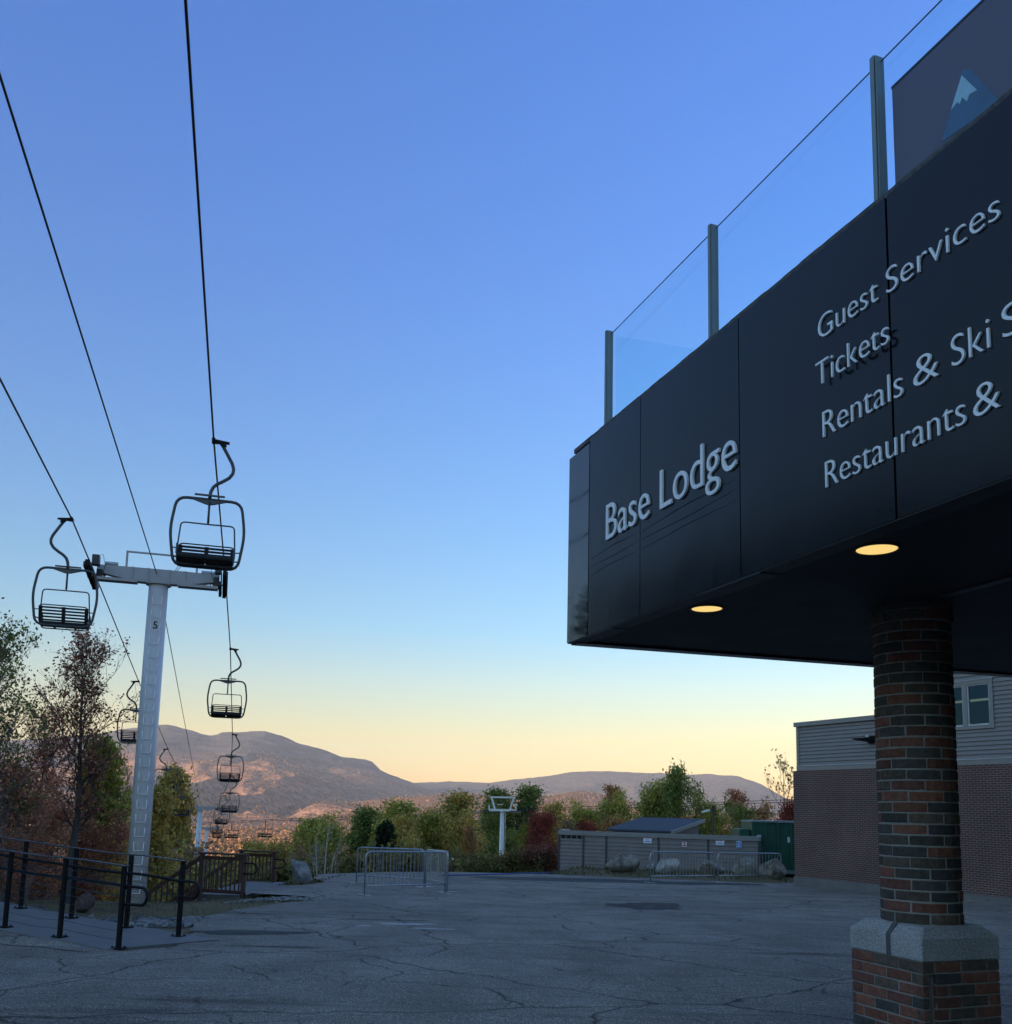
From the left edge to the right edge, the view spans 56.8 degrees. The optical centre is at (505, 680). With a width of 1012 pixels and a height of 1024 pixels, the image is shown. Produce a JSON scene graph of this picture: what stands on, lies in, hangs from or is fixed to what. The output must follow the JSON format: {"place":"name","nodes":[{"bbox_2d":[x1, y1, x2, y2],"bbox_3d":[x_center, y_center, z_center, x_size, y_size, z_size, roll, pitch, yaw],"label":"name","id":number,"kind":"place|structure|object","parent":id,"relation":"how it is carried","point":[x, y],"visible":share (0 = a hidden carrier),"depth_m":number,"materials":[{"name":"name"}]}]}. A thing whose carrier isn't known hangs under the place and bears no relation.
{"place":"outdoors","nodes":[
{"label":"outdoors","id":0,"kind":"place"},
{"bbox_2d":[0,944,125,957],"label":"driveway","id":1,"kind":"structure","parent":0,"point":[8,950],"depth_m":11.87,"materials":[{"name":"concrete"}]},
{"bbox_2d":[0,931,94,951],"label":"asphalt fillet","id":2,"kind":"object","parent":1,"relation":"on","point":[7,938],"visible":1,"depth_m":12.53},
{"bbox_2d":[0,725,465,830],"bbox_3d":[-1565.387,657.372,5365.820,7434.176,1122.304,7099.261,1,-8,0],"label":"mountain","id":3,"kind":"structure","parent":0,"point":[255,743],"depth_m":5635.51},
{"bbox_2d":[2,827,793,950],"bbox_3d":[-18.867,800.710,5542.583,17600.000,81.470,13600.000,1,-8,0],"label":"ground","id":4,"kind":"structure","parent":0,"point":[184,930],"depth_m":22.97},
{"bbox_2d":[0,754,56,892],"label":"bush","id":5,"kind":"object","parent":4,"relation":"on","point":[6,776],"visible":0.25,"depth_m":26.13,"materials":[{"name":"red plant"}]},
{"bbox_2d":[0,597,59,896],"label":"tree","id":6,"kind":"object","parent":4,"relation":"on","point":[4,650],"visible":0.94,"depth_m":25.98,"materials":[{"name":"green plant"}]},
{"bbox_2d":[0,821,63,900],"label":"bush","id":7,"kind":"object","parent":4,"relation":"on","point":[3,887],"visible":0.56,"depth_m":24.05,"materials":[{"name":"red plant"}]},
{"bbox_2d":[0,759,73,899],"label":"bush","id":8,"kind":"object","parent":4,"relation":"on","point":[50,782],"visible":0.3,"depth_m":25.97,"materials":[{"name":"red plant"}]},
{"bbox_2d":[1,698,84,894],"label":"tree","id":9,"kind":"object","parent":4,"relation":"on","point":[43,753],"visible":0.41,"depth_m":29.64,"materials":[{"name":"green plant"}]},
{"bbox_2d":[15,793,92,899],"bbox_3d":[-12.214,4.742,25.370,2.780,3.322,1.937,-4,-9,33],"label":"bush","id":10,"kind":"object","parent":4,"relation":"on","point":[56,829],"visible":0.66,"depth_m":25.04,"materials":[{"name":"red plant"}]},
{"bbox_2d":[17,623,139,903],"bbox_3d":[-11.089,2.170,24.210,3.248,7.644,3.208,-1,-8,14],"label":"tree","id":11,"kind":"object","parent":4,"relation":"on","point":[90,764],"visible":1,"depth_m":24.03,"materials":[{"name":"brown plant"}]},
{"bbox_2d":[74,892,94,912],"bbox_3d":[-9.491,5.005,21.115,0.432,0.467,0.405,-5,-10,40],"label":"boulder","id":12,"kind":"object","parent":4,"relation":"on","point":[85,902],"visible":0.89,"depth_m":20.96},
{"bbox_2d":[49,804,130,900],"bbox_3d":[-11.974,5.456,26.975,2.860,3.760,1.994,7,-9,-34],"label":"bush","id":13,"kind":"object","parent":4,"relation":"on","point":[94,855],"visible":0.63,"depth_m":27.07,"materials":[{"name":"red plant"}]},
{"bbox_2d":[56,731,132,900],"bbox_3d":[-14.238,6.466,33.072,2.927,9.356,3.392,2,-8,-8],"label":"tree","id":14,"kind":"object","parent":4,"relation":"on","point":[113,785],"visible":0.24,"depth_m":32.88,"materials":[{"name":"green plant"}]},
{"bbox_2d":[0,901,218,949],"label":"ramp","id":15,"kind":"structure","parent":4,"relation":"on","point":[135,937],"depth_m":13.46,"materials":[{"name":"concrete"}]},
{"bbox_2d":[0,849,148,949],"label":"ramp railing","id":16,"kind":"object","parent":15,"relation":"on","point":[65,877],"visible":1,"depth_m":12.93,"materials":[{"name":"black metal"}]},
{"bbox_2d":[0,837,199,936],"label":"ramp railing","id":17,"kind":"object","parent":15,"relation":"on","point":[75,866],"visible":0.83,"depth_m":14.20,"materials":[{"name":"black metal"}]},
{"bbox_2d":[69,815,163,901],"bbox_3d":[-11.962,5.966,27.901,3.043,4.000,2.121,7,-10,-35],"label":"bush","id":18,"kind":"object","parent":4,"relation":"on","point":[114,891],"visible":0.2,"depth_m":27.74,"materials":[{"name":"red plant"}]},
{"bbox_2d":[86,914,210,927],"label":"pebbles","id":19,"kind":"object","parent":4,"relation":"on","point":[187,921],"visible":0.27,"depth_m":16.27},
{"bbox_2d":[125,780,180,901],"bbox_3d":[-14.914,8.898,37.288,3.802,9.904,3.281,8,-10,-40],"label":"tree","id":20,"kind":"object","parent":4,"relation":"on","point":[161,813],"visible":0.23,"depth_m":37.50,"materials":[{"name":"green plant"}]},
{"bbox_2d":[3,895,304,922],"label":"dead grass","id":21,"kind":"structure","parent":4,"relation":"on","point":[242,901],"depth_m":21.02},
{"bbox_2d":[83,550,227,907],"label":"lift tower","id":22,"kind":"structure","parent":4,"relation":"on","point":[160,582],"depth_m":23.02,"materials":[{"name":"metal"}]},
{"bbox_2d":[0,72,199,798],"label":"signal cable","id":23,"kind":"object","parent":22,"relation":"attached to","point":[28,167],"visible":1,"depth_m":11.24,"materials":[{"name":"metal"}]},
{"bbox_2d":[0,377,202,837],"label":"lift cable","id":24,"kind":"object","parent":22,"relation":"attached to","point":[15,409],"visible":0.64,"depth_m":18.19,"materials":[{"name":"metal"}]},
{"bbox_2d":[32,517,97,630],"bbox_3d":[-9.187,-2.231,19.651,1.261,2.344,0.578,4,-6,-17],"label":"lift chair","id":25,"kind":"object","parent":24,"relation":"hanging from","point":[85,624],"visible":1,"depth_m":19.42,"materials":[{"name":"black metal"}]},
{"bbox_2d":[117,681,139,743],"bbox_3d":[-13.691,1.181,34.681,1.261,2.344,0.578,4,-8,-16],"label":"lift chair","id":26,"kind":"object","parent":24,"relation":"hanging from","point":[129,741],"visible":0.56,"depth_m":34.34,"materials":[{"name":"black metal"}]},
{"bbox_2d":[184,0,232,834],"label":"lift cable","id":27,"kind":"object","parent":22,"relation":"attached to","point":[194,143],"visible":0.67,"depth_m":11.97,"materials":[{"name":"metal"}]},
{"bbox_2d":[169,437,244,570],"bbox_3d":[-5.110,-3.090,16.110,1.261,2.344,0.578,4,-7,-16],"label":"lift chair","id":28,"kind":"object","parent":27,"relation":"hanging from","point":[206,560],"visible":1,"depth_m":16.19,"materials":[{"name":"black metal"}]},
{"bbox_2d":[207,648,246,718],"bbox_3d":[-9.022,0.063,30.380,1.261,2.344,0.578,4,-8,-16],"label":"lift chair","id":29,"kind":"object","parent":27,"relation":"hanging from","point":[217,713],"visible":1,"depth_m":30.47,"materials":[{"name":"black metal"}]},
{"bbox_2d":[217,734,243,781],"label":"lift chair","id":30,"kind":"object","parent":27,"relation":"hanging from","point":[221,779],"visible":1,"depth_m":44.98,"materials":[{"name":"black metal"}]},
{"bbox_2d":[154,761,203,892],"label":"tree","id":31,"kind":"object","parent":4,"relation":"on","point":[179,825],"visible":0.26,"depth_m":72.15,"materials":[{"name":"green plant"}]},
{"bbox_2d":[157,836,238,891],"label":"bush","id":32,"kind":"object","parent":4,"relation":"on","point":[193,852],"visible":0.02,"depth_m":62.12,"materials":[{"name":"green plant"}]},
{"bbox_2d":[194,806,218,863],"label":"lift tower","id":33,"kind":"structure","parent":4,"relation":"on","point":[199,823],"depth_m":86.74,"materials":[{"name":"metal"}]},
{"bbox_2d":[148,847,266,901],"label":"bush","id":34,"kind":"object","parent":4,"relation":"on","point":[191,884],"visible":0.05,"depth_m":50.98,"materials":[{"name":"green plant"}]},
{"bbox_2d":[195,881,284,900],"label":"wooden stairs","id":35,"kind":"structure","parent":4,"relation":"on","point":[251,885],"depth_m":26.09,"materials":[{"name":"brown wood"}]},
{"bbox_2d":[148,852,257,901],"bbox_3d":[-8.642,6.048,24.231,4.735,3.190,0.365,0,-8,12],"label":"stair railing","id":36,"kind":"object","parent":35,"relation":"attached to","point":[202,861],"visible":0.56,"depth_m":24.18,"materials":[{"name":"brown wood"}]},
{"bbox_2d":[168,850,285,901],"bbox_3d":[-9.127,6.938,28.902,4.811,3.389,0.423,0,-8,8],"label":"stair railing","id":37,"kind":"object","parent":35,"relation":"on","point":[273,857],"visible":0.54,"depth_m":28.87,"materials":[{"name":"brown wood"}]},
{"bbox_2d":[245,834,295,872],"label":"tree","id":38,"kind":"object","parent":4,"relation":"on","point":[274,846],"visible":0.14,"depth_m":61.66,"materials":[{"name":"green plant"}]},
{"bbox_2d":[218,845,352,884],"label":"bush","id":39,"kind":"object","parent":4,"relation":"on","point":[282,877],"visible":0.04,"depth_m":48.82,"materials":[{"name":"green plant"}]},
{"bbox_2d":[206,896,365,903],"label":"gravel","id":40,"kind":"structure","parent":4,"relation":"on","point":[284,898],"depth_m":21.83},
{"bbox_2d":[291,859,312,884],"bbox_3d":[-6.642,6.365,30.361,0.585,1.103,0.730,8,-10,-40],"label":"boulder","id":41,"kind":"object","parent":4,"relation":"on","point":[301,871],"visible":0.69,"depth_m":30.19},
{"bbox_2d":[283,814,328,862],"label":"tree","id":42,"kind":"object","parent":4,"relation":"on","point":[309,822],"visible":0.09,"depth_m":68.85,"materials":[{"name":"green plant"}]},
{"bbox_2d":[283,809,357,868],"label":"tree","id":43,"kind":"object","parent":4,"relation":"on","point":[314,838],"visible":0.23,"depth_m":65.86,"materials":[{"name":"green plant"}]},
{"bbox_2d":[301,821,349,881],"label":"tree","id":44,"kind":"object","parent":4,"relation":"on","point":[338,851],"visible":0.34,"depth_m":42.22,"materials":[{"name":"green plant"}]},
{"bbox_2d":[338,801,382,855],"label":"tree","id":45,"kind":"object","parent":4,"relation":"on","point":[362,821],"visible":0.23,"depth_m":73.05,"materials":[{"name":"green plant"}]},
{"bbox_2d":[278,840,453,883],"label":"bush","id":46,"kind":"object","parent":4,"relation":"on","point":[328,862],"visible":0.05,"depth_m":45.97,"materials":[{"name":"green plant"}]},
{"bbox_2d":[374,817,400,849],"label":"tree","id":47,"kind":"object","parent":4,"relation":"on","point":[385,833],"visible":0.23,"depth_m":57.54,"materials":[{"name":"green plant"}]},
{"bbox_2d":[334,840,446,872],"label":"bush","id":48,"kind":"object","parent":4,"relation":"on","point":[392,855],"visible":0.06,"depth_m":47.10,"materials":[{"name":"green plant"}]},
{"bbox_2d":[322,841,469,872],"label":"bush","id":49,"kind":"object","parent":4,"relation":"on","point":[441,866],"visible":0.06,"depth_m":46.38,"materials":[{"name":"green plant"}]},
{"bbox_2d":[375,796,421,846],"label":"tree","id":50,"kind":"object","parent":4,"relation":"on","point":[389,811],"visible":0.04,"depth_m":77.87,"materials":[{"name":"green plant"}]},
{"bbox_2d":[390,807,427,847],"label":"tree","id":51,"kind":"object","parent":4,"relation":"on","point":[401,822],"visible":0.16,"depth_m":71.54,"materials":[{"name":"green plant"}]},
{"bbox_2d":[52,748,778,899],"bbox_3d":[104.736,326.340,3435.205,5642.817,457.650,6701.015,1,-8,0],"label":"woods","id":52,"kind":"object","parent":4,"relation":"on","point":[216,846],"visible":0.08,"depth_m":3133.60,"materials":[{"name":"plant"}]},
{"bbox_2d":[415,811,449,850],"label":"tree","id":53,"kind":"object","parent":4,"relation":"on","point":[431,820],"visible":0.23,"depth_m":76.81,"materials":[{"name":"green plant"}]},
{"bbox_2d":[418,787,493,854],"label":"tree","id":54,"kind":"object","parent":4,"relation":"on","point":[457,802],"visible":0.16,"depth_m":79.88,"materials":[{"name":"green plant"}]},
{"bbox_2d":[427,805,490,859],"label":"tree","id":55,"kind":"object","parent":4,"relation":"on","point":[451,830],"visible":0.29,"depth_m":75.76,"materials":[{"name":"green plant"}]},
{"bbox_2d":[458,824,482,862],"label":"tree","id":56,"kind":"object","parent":4,"relation":"on","point":[468,839],"visible":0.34,"depth_m":69.78,"materials":[{"name":"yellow plant"}]},
{"bbox_2d":[453,846,523,872],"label":"bush","id":57,"kind":"object","parent":4,"relation":"on","point":[491,864],"visible":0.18,"depth_m":47.89,"materials":[{"name":"green plant"}]},
{"bbox_2d":[476,798,506,856],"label":"tree","id":58,"kind":"object","parent":4,"relation":"on","point":[493,823],"visible":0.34,"depth_m":120.47,"materials":[{"name":"green plant"}]},
{"bbox_2d":[476,784,518,844],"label":"tree","id":59,"kind":"object","parent":4,"relation":"on","point":[499,792],"visible":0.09,"depth_m":127.24,"materials":[{"name":"green plant"}]},
{"bbox_2d":[483,796,520,854],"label":"lift tower","id":60,"kind":"structure","parent":4,"relation":"on","point":[501,844],"depth_m":109.50,"materials":[{"name":"metal"}]},
{"bbox_2d":[485,826,521,855],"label":"tree","id":61,"kind":"object","parent":4,"relation":"on","point":[511,842],"visible":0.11,"depth_m":117.42,"materials":[{"name":"green plant"}]},
{"bbox_2d":[501,842,555,873],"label":"bush","id":62,"kind":"object","parent":4,"relation":"on","point":[519,867],"visible":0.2,"depth_m":48.91,"materials":[{"name":"green plant"}]},
{"bbox_2d":[504,781,557,847],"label":"tree","id":63,"kind":"object","parent":4,"relation":"on","point":[527,796],"visible":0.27,"depth_m":125.58,"materials":[{"name":"green plant"}]},
{"bbox_2d":[279,865,792,885],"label":"boulders","id":64,"kind":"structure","parent":4,"relation":"on","point":[593,868],"depth_m":37.73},
{"bbox_2d":[516,837,557,873],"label":"bush","id":65,"kind":"object","parent":4,"relation":"on","point":[552,853],"visible":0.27,"depth_m":49.03,"materials":[{"name":"red plant"}]},
{"bbox_2d":[517,805,560,851],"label":"tree","id":66,"kind":"object","parent":4,"relation":"on","point":[540,827],"visible":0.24,"depth_m":75.98,"materials":[{"name":"red plant"}]},
{"bbox_2d":[531,795,577,848],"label":"tree","id":67,"kind":"object","parent":4,"relation":"on","point":[558,809],"visible":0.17,"depth_m":85.61,"materials":[{"name":"green plant"}]},
{"bbox_2d":[556,797,608,842],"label":"tree","id":68,"kind":"object","parent":4,"relation":"on","point":[576,815],"visible":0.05,"depth_m":88.88,"materials":[{"name":"green plant"}]},
{"bbox_2d":[595,811,628,857],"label":"tree","id":69,"kind":"object","parent":4,"relation":"on","point":[613,821],"visible":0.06,"depth_m":69.55,"materials":[{"name":"green plant"}]},
{"bbox_2d":[591,787,640,830],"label":"tree","id":70,"kind":"object","parent":4,"relation":"on","point":[608,808],"visible":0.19,"depth_m":88.04,"materials":[{"name":"green plant"}]},
{"bbox_2d":[600,783,631,828],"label":"tree","id":71,"kind":"object","parent":4,"relation":"on","point":[609,788],"visible":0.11,"depth_m":96.30,"materials":[{"name":"green plant"}]},
{"bbox_2d":[606,853,639,872],"bbox_3d":[4.841,7.559,38.733,1.410,0.812,0.927,1,-8,0],"label":"boulder","id":72,"kind":"object","parent":4,"relation":"on","point":[621,862],"visible":1,"depth_m":38.43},
{"bbox_2d":[611,774,691,822],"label":"tree","id":73,"kind":"object","parent":4,"relation":"on","point":[654,802],"visible":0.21,"depth_m":82.45,"materials":[{"name":"green plant"}]},
{"bbox_2d":[606,817,704,866],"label":"shed","id":74,"kind":"structure","parent":4,"relation":"on","point":[665,825],"depth_m":44.15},
{"bbox_2d":[558,829,760,873],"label":"board enclosure","id":75,"kind":"object","parent":4,"relation":"on","point":[570,854],"visible":0.68,"depth_m":41.12,"materials":[{"name":"grey paint"}]},
{"bbox_2d":[655,858,679,873],"bbox_3d":[6.603,7.634,38.325,1.015,0.697,0.572,1,-8,0],"label":"boulder","id":76,"kind":"object","parent":4,"relation":"on","point":[665,865],"visible":0.81,"depth_m":38.12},
{"bbox_2d":[651,758,710,839],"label":"tree","id":77,"kind":"object","parent":4,"relation":"on","point":[675,786],"visible":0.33,"depth_m":79.66,"materials":[{"name":"green plant"}]},
{"bbox_2d":[697,860,724,873],"bbox_3d":[8.304,7.621,37.891,1.146,0.689,0.798,1,-8,0],"label":"boulder","id":78,"kind":"object","parent":4,"relation":"on","point":[706,865],"visible":0.78,"depth_m":37.70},
{"bbox_2d":[689,788,734,849],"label":"tree","id":79,"kind":"object","parent":4,"relation":"on","point":[707,805],"visible":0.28,"depth_m":79.72,"materials":[{"name":"green plant"}]},
{"bbox_2d":[709,792,756,862],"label":"tree","id":80,"kind":"object","parent":4,"relation":"on","point":[744,812],"visible":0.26,"depth_m":74.58,"materials":[{"name":"green plant"}]},
{"bbox_2d":[722,787,757,832],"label":"tree","id":81,"kind":"object","parent":4,"relation":"on","point":[736,796],"visible":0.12,"depth_m":89.80,"materials":[{"name":"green plant"}]},
{"bbox_2d":[732,857,759,874],"bbox_3d":[9.678,7.516,37.484,1.105,0.805,0.715,1,-8,0],"label":"boulder","id":82,"kind":"object","parent":4,"relation":"on","point":[741,864],"visible":0.72,"depth_m":37.41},
{"bbox_2d":[732,820,794,876],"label":"dumpster","id":83,"kind":"object","parent":4,"relation":"on","point":[777,836],"visible":0.27,"depth_m":42.88,"materials":[{"name":"green paint"}]},
{"bbox_2d":[750,795,779,819],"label":"tree","id":84,"kind":"object","parent":4,"relation":"on","point":[760,813],"visible":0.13,"depth_m":78.74,"materials":[{"name":"brown plant"}]},
{"bbox_2d":[763,748,793,819],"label":"tree","id":85,"kind":"object","parent":4,"relation":"on","point":[784,762],"visible":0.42,"depth_m":78.35,"materials":[{"name":"plant"}]},
{"bbox_2d":[770,792,793,820],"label":"tree","id":86,"kind":"object","parent":4,"relation":"on","point":[787,814],"visible":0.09,"depth_m":64.99,"materials":[{"name":"red plant"}]},
{"bbox_2d":[793,673,1011,902],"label":"brick building","id":87,"kind":"structure","parent":4,"relation":"on","point":[836,833],"depth_m":31.12,"materials":[{"name":"brick"}]},
{"bbox_2d":[954,686,963,726],"bbox_3d":[13.784,0.820,28.802,0.100,1.243,0.698,5,-9,-27],"label":"window","id":88,"kind":"structure","parent":87,"relation":"in","point":[958,689],"depth_m":28.65,"materials":[{"name":"white glass"}]},
{"bbox_2d":[967,683,989,725],"bbox_3d":[14.176,0.725,28.040,0.100,1.243,0.738,5,-9,-27],"label":"window","id":89,"kind":"structure","parent":87,"relation":"in","point":[977,694],"depth_m":28.07,"materials":[{"name":"white glass"}]},
{"bbox_2d":[0,0,980,798],"label":"sky","id":90,"kind":"structure","parent":0,"point":[426,224],"materials":[{"name":"blue"}]},
{"bbox_2d":[0,872,1011,1023],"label":"parking lot","id":91,"kind":"structure","parent":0,"point":[529,952],"depth_m":11.82,"materials":[{"name":"asphalt"}]},
{"bbox_2d":[189,930,313,934],"bbox_3d":[-3.987,3.913,14.514,1.946,0.018,0.671,1,-8,0],"label":"worn patch","id":92,"kind":"object","parent":91,"relation":"on","point":[243,932],"visible":1,"depth_m":14.56,"materials":[{"name":"asphalt"}]},
{"bbox_2d":[354,847,426,887],"bbox_3d":[-3.555,5.649,28.439,2.733,1.143,0.600,-4,-9,32],"label":"crowd barrier","id":93,"kind":"object","parent":91,"relation":"on","point":[380,848],"visible":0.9,"depth_m":28.41,"materials":[{"name":"metal"}]},
{"bbox_2d":[358,851,450,895],"bbox_3d":[-2.613,4.996,24.316,2.602,1.146,0.600,8,-10,-38],"label":"crowd barrier","id":94,"kind":"object","parent":91,"relation":"on","point":[419,852],"visible":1,"depth_m":24.33,"materials":[{"name":"metal"}]},
{"bbox_2d":[425,849,448,891],"bbox_3d":[-1.996,5.400,26.692,0.600,1.163,2.468,4,-8,-19],"label":"crowd barrier","id":95,"kind":"object","parent":91,"relation":"on","point":[437,867],"visible":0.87,"depth_m":26.57,"materials":[{"name":"metal"}]},
{"bbox_2d":[474,876,761,884],"bbox_3d":[4.026,7.347,34.286,10.829,0.088,3.337,1,-8,0],"label":"dark patch","id":96,"kind":"object","parent":91,"relation":"on","point":[596,880],"visible":1,"depth_m":34.14,"materials":[{"name":"asphalt"}]},
{"bbox_2d":[605,902,680,909],"bbox_3d":[3.304,5.343,22.178,1.902,0.063,2.386,1,-8,0],"label":"oil stain","id":97,"kind":"object","parent":91,"relation":"on","point":[651,906],"visible":1,"depth_m":22.15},
{"bbox_2d":[646,851,714,882],"bbox_3d":[6.498,6.873,34.445,3.497,1.158,0.600,7,-10,-36],"label":"crowd barrier","id":98,"kind":"object","parent":91,"relation":"on","point":[686,865],"visible":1,"depth_m":34.34,"materials":[{"name":"metal"}]},
{"bbox_2d":[715,852,781,881],"bbox_3d":[9.509,7.280,36.491,3.688,1.158,0.600,7,-9,-33],"label":"crowd barrier","id":99,"kind":"object","parent":91,"relation":"on","point":[737,853],"visible":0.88,"depth_m":36.25,"materials":[{"name":"metal"}]},
{"bbox_2d":[759,858,786,879],"bbox_3d":[10.608,7.532,37.211,1.074,0.922,0.922,1,-8,0],"label":"boulder","id":100,"kind":"object","parent":91,"relation":"on","point":[775,867],"visible":0.89,"depth_m":36.96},
{"bbox_2d":[850,601,1001,1023],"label":"brick column","id":101,"kind":"structure","parent":91,"relation":"on","point":[923,952],"depth_m":5.81,"materials":[{"name":"brick"}]},
{"bbox_2d":[567,88,1011,677],"bbox_3d":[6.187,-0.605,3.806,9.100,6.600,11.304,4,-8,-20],"label":"entrance canopy","id":102,"kind":"object","parent":101,"relation":"on","point":[809,458],"visible":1,"depth_m":5.06,"materials":[{"name":"metal"}]},
{"bbox_2d":[604,0,941,423],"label":"glass balustrade","id":103,"kind":"object","parent":102,"relation":"on","point":[879,141],"visible":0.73,"depth_m":5.16,"materials":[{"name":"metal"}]},
{"bbox_2d":[891,0,1011,183],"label":"banner","id":104,"kind":"object","parent":103,"relation":"attached to","point":[953,81],"visible":0.91,"depth_m":4.30,"materials":[{"name":"fabric"}]},
{"bbox_2d":[264,791,777,837],"bbox_3d":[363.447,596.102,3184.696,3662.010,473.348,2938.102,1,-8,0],"label":"hill","id":105,"kind":"structure","parent":0,"point":[422,799],"depth_m":3847.74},
{"bbox_2d":[415,771,790,816],"bbox_3d":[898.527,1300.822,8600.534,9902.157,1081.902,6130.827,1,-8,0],"label":"mountain","id":106,"kind":"structure","parent":0,"point":[594,781],"depth_m":9442.77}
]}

